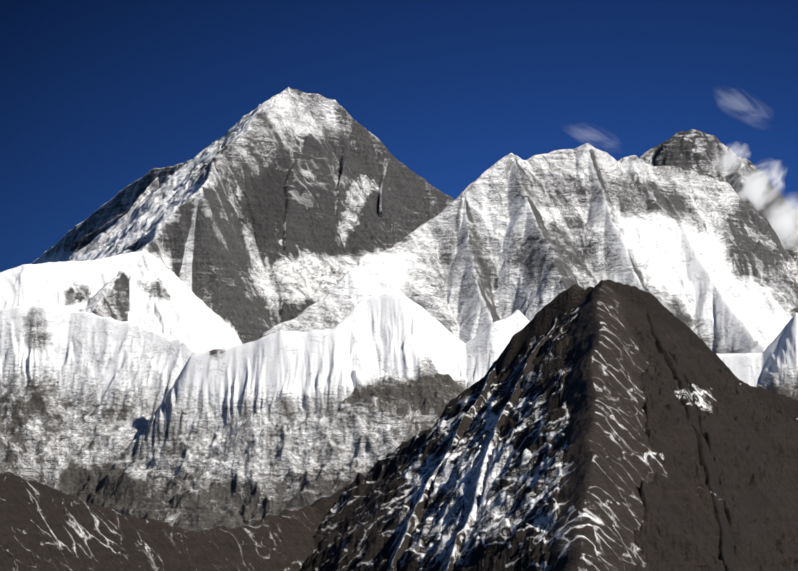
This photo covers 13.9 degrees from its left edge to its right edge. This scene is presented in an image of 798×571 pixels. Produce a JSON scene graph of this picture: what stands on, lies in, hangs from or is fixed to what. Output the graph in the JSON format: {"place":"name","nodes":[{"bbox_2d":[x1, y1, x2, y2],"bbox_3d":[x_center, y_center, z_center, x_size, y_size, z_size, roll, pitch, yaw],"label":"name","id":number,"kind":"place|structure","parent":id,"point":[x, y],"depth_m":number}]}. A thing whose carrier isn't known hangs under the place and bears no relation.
{"place":"outdoors","nodes":[
{"label":"outdoors","id":0,"kind":"place"},
{"bbox_2d":[0,87,797,353],"bbox_3d":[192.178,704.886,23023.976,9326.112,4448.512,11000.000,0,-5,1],"label":"mountain range","id":1,"kind":"structure","parent":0,"point":[288,209],"depth_m":20934.10},
{"bbox_2d":[0,279,797,570],"bbox_3d":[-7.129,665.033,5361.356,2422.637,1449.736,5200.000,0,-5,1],"label":"foreground mountain","id":2,"kind":"structure","parent":0,"point":[606,425],"depth_m":5352.81},
{"bbox_2d":[0,292,797,531],"bbox_3d":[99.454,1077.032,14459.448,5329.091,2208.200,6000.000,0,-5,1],"label":"snowy ridge","id":3,"kind":"structure","parent":0,"point":[137,420],"depth_m":14895.68},
{"bbox_2d":[0,0,797,271],"label":"sky","id":4,"kind":"structure","parent":0,"point":[96,96]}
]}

